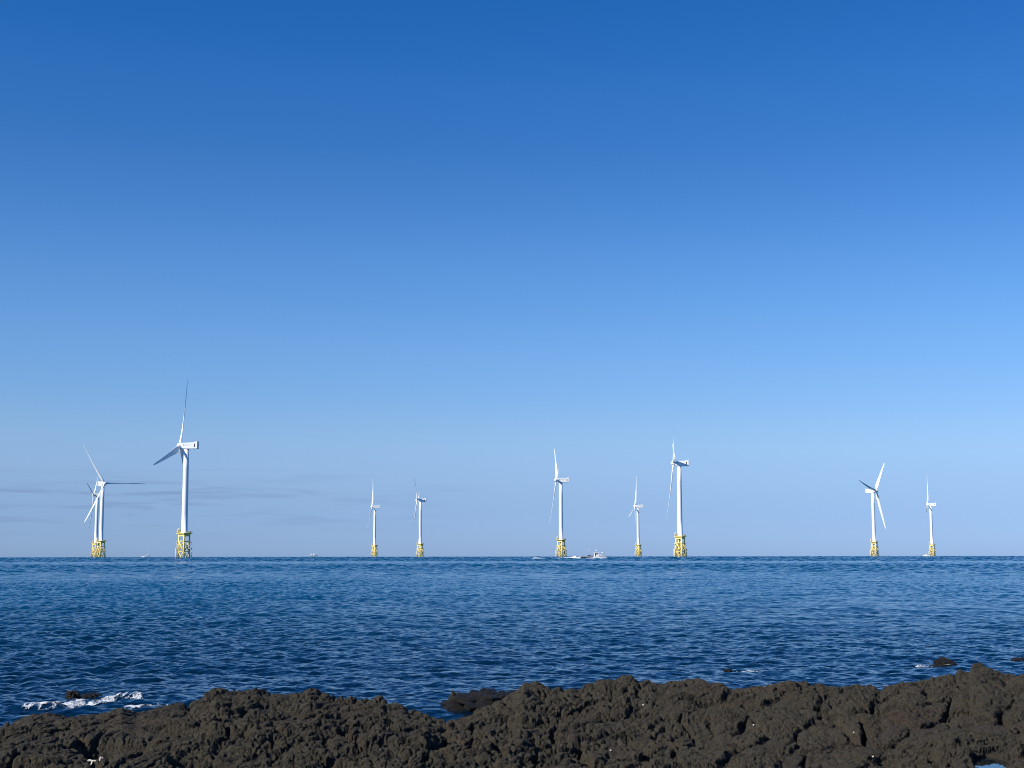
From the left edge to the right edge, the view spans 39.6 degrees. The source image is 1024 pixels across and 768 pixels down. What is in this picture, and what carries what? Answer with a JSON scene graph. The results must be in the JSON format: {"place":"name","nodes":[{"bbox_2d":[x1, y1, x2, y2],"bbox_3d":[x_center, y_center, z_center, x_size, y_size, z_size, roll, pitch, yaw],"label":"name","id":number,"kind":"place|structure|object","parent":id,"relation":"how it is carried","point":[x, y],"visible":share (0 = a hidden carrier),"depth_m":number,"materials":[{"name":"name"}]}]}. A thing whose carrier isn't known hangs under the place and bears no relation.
{"place":"outdoors","nodes":[
{"label":"outdoors","id":0,"kind":"place"},
{"bbox_2d":[0,555,1023,726],"bbox_3d":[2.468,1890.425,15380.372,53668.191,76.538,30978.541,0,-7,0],"label":"sea","id":1,"kind":"structure","parent":0,"point":[426,634],"depth_m":41.39,"materials":[{"name":"liquid"}]},
{"bbox_2d":[65,690,80,698],"bbox_3d":[-6.040,4.333,19.546,0.192,0.233,0.270,0,-7,0],"label":"sea rock","id":2,"kind":"object","parent":1,"relation":"in","point":[72,694],"visible":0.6,"depth_m":19.50,"materials":[{"name":"black stone"}]},
{"bbox_2d":[23,691,140,709],"bbox_3d":[-5.669,4.277,19.128,0.994,0.116,2.068,-4,-8,31],"label":"surf foam","id":3,"kind":"object","parent":1,"relation":"on","point":[83,703],"visible":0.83,"depth_m":18.92,"materials":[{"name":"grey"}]},
{"bbox_2d":[80,692,102,698],"bbox_3d":[-5.957,4.448,20.113,0.351,0.143,0.484,0,-7,0],"label":"sea rock","id":4,"kind":"object","parent":1,"relation":"in","point":[91,695],"visible":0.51,"depth_m":20.04,"materials":[{"name":"black stone"}]},
{"bbox_2d":[87,478,100,556],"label":"wind turbine","id":5,"kind":"object","parent":1,"relation":"in","point":[96,523],"visible":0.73,"depth_m":1832.44,"materials":[{"name":"grey metal"}]},
{"bbox_2d":[83,445,141,556],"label":"wind turbine","id":6,"kind":"object","parent":1,"relation":"in","point":[102,484],"visible":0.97,"depth_m":1543.34,"materials":[{"name":"grey metal"}]},
{"bbox_2d":[124,704,166,707],"bbox_3d":[-4.840,4.223,18.626,0.571,0.067,0.582,0,-7,0],"label":"surf foam","id":7,"kind":"object","parent":1,"relation":"on","point":[133,706],"visible":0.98,"depth_m":18.62,"materials":[{"name":"grey"}]},
{"bbox_2d":[153,380,198,557],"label":"wind turbine","id":8,"kind":"object","parent":1,"relation":"in","point":[183,531],"visible":0.99,"depth_m":1010.40,"materials":[{"name":"grey metal"}]},
{"bbox_2d":[369,492,379,556],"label":"wind turbine","id":9,"kind":"object","parent":1,"relation":"in","point":[374,545],"visible":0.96,"depth_m":2290.05,"materials":[{"name":"grey metal"}]},
{"bbox_2d":[411,478,425,556],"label":"wind turbine","id":10,"kind":"object","parent":1,"relation":"in","point":[420,543],"visible":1,"depth_m":2024.11,"materials":[{"name":"grey metal"}]},
{"bbox_2d":[549,450,568,556],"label":"wind turbine","id":11,"kind":"object","parent":1,"relation":"in","point":[561,547],"visible":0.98,"depth_m":1484.84,"materials":[{"name":"grey metal"}]},
{"bbox_2d":[579,549,606,558],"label":"fishing boat","id":12,"kind":"object","parent":1,"relation":"on","point":[596,555],"visible":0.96,"depth_m":647.99,"materials":[{"name":"grey metal"}]},
{"bbox_2d":[629,493,642,555],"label":"wind turbine","id":13,"kind":"object","parent":1,"relation":"in","point":[638,545],"visible":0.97,"depth_m":2280.32,"materials":[{"name":"grey metal"}]},
{"bbox_2d":[667,436,688,556],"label":"wind turbine","id":14,"kind":"object","parent":1,"relation":"in","point":[679,536],"visible":0.97,"depth_m":1215.49,"materials":[{"name":"grey metal"}]},
{"bbox_2d":[859,463,885,555],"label":"wind turbine","id":15,"kind":"object","parent":1,"relation":"in","point":[871,490],"visible":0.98,"depth_m":1747.12,"materials":[{"name":"grey metal"}]},
{"bbox_2d":[923,484,935,555],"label":"wind turbine","id":16,"kind":"object","parent":1,"relation":"in","point":[931,544],"visible":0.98,"depth_m":2223.76,"materials":[{"name":"grey metal"}]},
{"bbox_2d":[929,664,943,666],"bbox_3d":[7.620,5.091,25.491,0.329,0.138,0.549,0,-7,0],"label":"sea rock","id":17,"kind":"object","parent":1,"relation":"in","point":[936,665],"visible":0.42,"depth_m":25.39,"materials":[{"name":"black stone"}]},
{"bbox_2d":[933,656,957,665],"bbox_3d":[7.827,5.081,25.592,0.415,0.330,0.676,0,-7,0],"label":"sea rock","id":18,"kind":"object","parent":1,"relation":"in","point":[941,660],"visible":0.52,"depth_m":25.52,"materials":[{"name":"black stone"}]},
{"bbox_2d":[1011,657,1023,660],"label":"sea rock","id":19,"kind":"object","parent":1,"relation":"in","point":[1018,659],"visible":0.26,"depth_m":26.48,"materials":[{"name":"black stone"}]},
{"bbox_2d":[0,663,1023,767],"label":"rocky ground","id":20,"kind":"structure","parent":0,"point":[961,719],"depth_m":13.84,"materials":[{"name":"black stone"}]},
{"bbox_2d":[440,688,515,711],"bbox_3d":[-0.259,4.254,18.442,1.368,0.566,1.435,0,-7,0],"label":"wet rock","id":21,"kind":"object","parent":20,"relation":"on","point":[472,700],"visible":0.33,"depth_m":18.20,"materials":[{"name":"black stone"}]},
{"bbox_2d":[447,690,459,703],"bbox_3d":[-0.740,4.179,18.549,0.220,0.368,0.439,0,-7,0],"label":"wet rock","id":22,"kind":"object","parent":21,"relation":"on","point":[452,694],"visible":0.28,"depth_m":18.50,"materials":[{"name":"grey stone"}]},
{"bbox_2d":[973,757,1008,767],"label":"tide pool water","id":23,"kind":"structure","parent":20,"relation":"on","point":[986,762],"depth_m":11.62,"materials":[{"name":"blue liquid"}]},
{"bbox_2d":[0,0,1023,556],"label":"sky","id":24,"kind":"structure","parent":0,"point":[452,247],"materials":[{"name":"blue"}]}
]}

